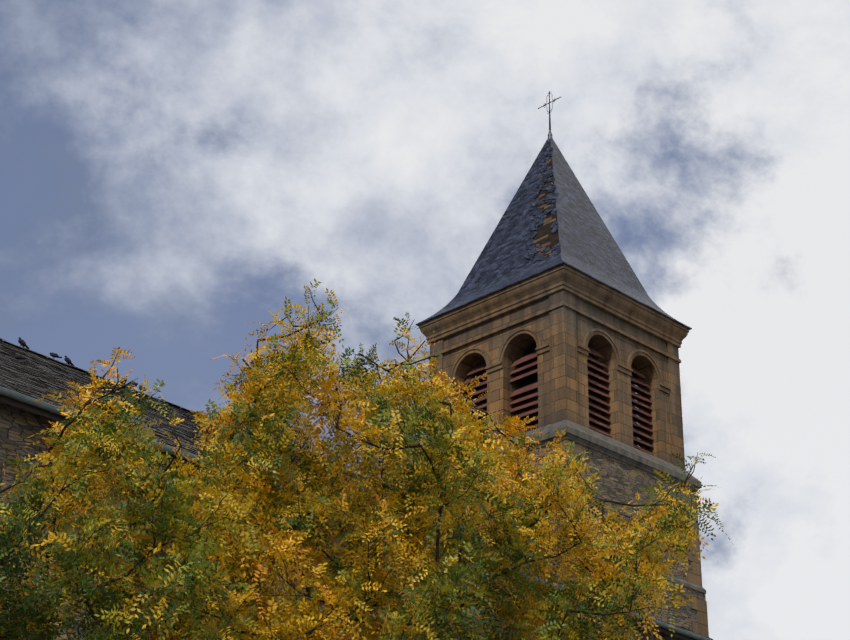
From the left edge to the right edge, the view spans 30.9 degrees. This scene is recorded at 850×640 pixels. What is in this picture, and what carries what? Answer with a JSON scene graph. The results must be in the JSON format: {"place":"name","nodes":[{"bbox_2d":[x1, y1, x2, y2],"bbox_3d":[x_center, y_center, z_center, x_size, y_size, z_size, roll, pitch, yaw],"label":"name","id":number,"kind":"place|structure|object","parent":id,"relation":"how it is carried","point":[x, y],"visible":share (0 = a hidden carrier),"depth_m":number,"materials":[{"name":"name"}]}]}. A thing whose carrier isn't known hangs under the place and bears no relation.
{"place":"outdoors","nodes":[
{"label":"outdoors","id":0,"kind":"place"},
{"bbox_2d":[0,0,849,639],"label":"sky","id":1,"kind":"structure","parent":0,"point":[172,172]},
{"bbox_2d":[469,440,705,639],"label":"tower shaft","id":2,"kind":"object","parent":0,"point":[621,481],"depth_m":42.65,"materials":[{"name":"grey stone"}]},
{"bbox_2d":[413,420,701,491],"bbox_3d":[3.883,4.672,45.405,6.040,0.760,6.040,24,-34,-39],"label":"stone ledge","id":3,"kind":"object","parent":2,"relation":"attached to","point":[609,447],"visible":0.29,"depth_m":42.83,"materials":[{"name":"grey stone"}]},
{"bbox_2d":[524,543,705,593],"bbox_3d":[3.817,7.650,43.967,5.960,0.225,5.960,24,-34,-39],"label":"tower step weathering","id":4,"kind":"object","parent":2,"relation":"attached to","point":[679,581],"visible":0.15,"depth_m":43.31,"materials":[{"name":"grey stone"}]},
{"label":"ground","id":5,"kind":"structure","parent":0,"visible":0},
{"bbox_2d":[0,347,278,639],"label":"tree branches","id":6,"kind":"object","parent":5,"relation":"on","point":[86,464],"visible":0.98,"depth_m":11.35,"materials":[{"name":"yellow plant"}]},
{"bbox_2d":[124,278,514,639],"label":"tree branches","id":7,"kind":"object","parent":5,"relation":"on","point":[290,533],"visible":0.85,"depth_m":13.34,"materials":[{"name":"yellow plant"}]},
{"bbox_2d":[0,401,646,639],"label":"nave walls","id":8,"kind":"structure","parent":5,"relation":"on","point":[18,426],"depth_m":28.20,"materials":[{"name":"grey stone"}]},
{"bbox_2d":[14,354,26,360],"bbox_3d":[-8.482,0.777,32.182,0.343,0.169,0.111,-11,-28,23],"label":"bird","id":9,"kind":"object","parent":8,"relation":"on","point":[19,357],"visible":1,"depth_m":32.14},
{"bbox_2d":[18,337,28,348],"bbox_3d":[-9.074,0.517,34.725,0.307,0.214,0.110,22,-33,-36],"label":"bird","id":10,"kind":"object","parent":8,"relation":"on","point":[22,342],"visible":1,"depth_m":34.67},
{"bbox_2d":[49,352,61,357],"bbox_3d":[-8.484,0.814,35.272,0.320,0.158,0.104,-1,-26,4],"label":"bird","id":11,"kind":"object","parent":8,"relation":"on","point":[53,355],"visible":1,"depth_m":35.23},
{"bbox_2d":[64,355,73,365],"bbox_3d":[-8.235,0.940,35.544,0.280,0.195,0.101,23,-33,-37],"label":"bird","id":12,"kind":"object","parent":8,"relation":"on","point":[67,359],"visible":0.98,"depth_m":35.49},
{"bbox_2d":[5,360,534,571],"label":"nave roof","id":13,"kind":"structure","parent":8,"relation":"on","point":[134,416],"depth_m":32.50,"materials":[{"name":"grey stone"}]},
{"bbox_2d":[0,338,390,487],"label":"nave ridge stones","id":14,"kind":"object","parent":13,"relation":"on","point":[167,402],"visible":0.15,"depth_m":35.89,"materials":[{"name":"grey stone"}]},
{"bbox_2d":[0,340,712,639],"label":"nave roof slates","id":15,"kind":"object","parent":13,"relation":"on","point":[30,381],"visible":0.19,"depth_m":32.85,"materials":[{"name":"grey stone"}]},
{"bbox_2d":[0,394,696,639],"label":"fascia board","id":16,"kind":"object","parent":8,"relation":"attached to","point":[29,407],"depth_m":28.57,"materials":[{"name":"brown wood"}]},
{"bbox_2d":[0,386,710,639],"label":"gutter","id":17,"kind":"object","parent":16,"relation":"attached to","point":[20,397],"visible":0.23,"depth_m":29.98,"materials":[{"name":"grey metal"}]},
{"bbox_2d":[401,373,732,639],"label":"tree branches","id":18,"kind":"object","parent":5,"relation":"on","point":[520,526],"visible":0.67,"depth_m":15.12,"materials":[{"name":"yellow plant"}]},
{"bbox_2d":[546,440,708,636],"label":"corner quoins","id":19,"kind":"object","parent":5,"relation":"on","point":[700,606],"visible":0.08,"depth_m":43.33,"materials":[{"name":"stone"}]},
{"bbox_2d":[429,290,684,469],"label":"belfry wall","id":20,"kind":"structure","parent":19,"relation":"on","point":[562,331],"depth_m":44.73,"materials":[{"name":"stone"}]},
{"bbox_2d":[418,264,688,347],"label":"tower cornice","id":21,"kind":"structure","parent":20,"relation":"attached to","point":[583,287],"depth_m":45.49,"materials":[{"name":"brown stone"}]},
{"bbox_2d":[416,138,691,329],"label":"spire roof","id":22,"kind":"structure","parent":20,"relation":"on","point":[589,247],"depth_m":47.65,"materials":[{"name":"grey stone"}]},
{"bbox_2d":[536,188,546,230],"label":"slipped roof slates","id":23,"kind":"object","parent":22,"relation":"in","point":[539,227],"visible":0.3,"depth_m":47.13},
{"bbox_2d":[524,147,560,262],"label":"roof slates","id":24,"kind":"object","parent":22,"relation":"on","point":[531,251],"visible":0.98,"depth_m":47.48,"materials":[{"name":"grey stone"}]},
{"bbox_2d":[532,147,558,256],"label":"exposed roof boards","id":25,"kind":"object","parent":22,"relation":"attached to","point":[546,221],"visible":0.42,"depth_m":46.90,"materials":[{"name":"brown wood"}]},
{"bbox_2d":[547,130,552,140],"bbox_3d":[4.117,-5.953,50.539,0.336,0.940,0.336,24,-34,-39],"label":"tower spire cap","id":26,"kind":"object","parent":22,"relation":"on","point":[550,135],"visible":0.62,"depth_m":50.53,"materials":[{"name":"grey metal"}]},
{"bbox_2d":[538,91,560,129],"bbox_3d":[4.139,-6.961,51.026,0.062,1.540,1.000,24,-34,-39],"label":"cross","id":27,"kind":"object","parent":26,"relation":"on","point":[555,99],"visible":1,"depth_m":51.02,"materials":[{"name":"black metal"}]},
{"bbox_2d":[428,301,680,393],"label":"arch moldings","id":28,"kind":"structure","parent":20,"relation":"attached to","point":[540,348],"depth_m":44.91,"materials":[{"name":"brown stone"}]},
{"bbox_2d":[471,342,641,444],"bbox_3d":[3.930,2.548,46.432,3.904,4.720,3.904,24,-34,-39],"label":"tower belfry interior","id":29,"kind":"object","parent":20,"relation":"in","point":[528,379],"depth_m":44.97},
{"bbox_2d":[461,347,653,455],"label":"belfry louvers","id":30,"kind":"object","parent":20,"relation":"on","point":[526,403],"visible":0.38,"depth_m":44.63,"materials":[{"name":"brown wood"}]},
{"bbox_2d":[472,384,639,446],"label":"tower louvre marks","id":31,"kind":"object","parent":30,"relation":"on","point":[635,414],"visible":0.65,"depth_m":45.44}
]}

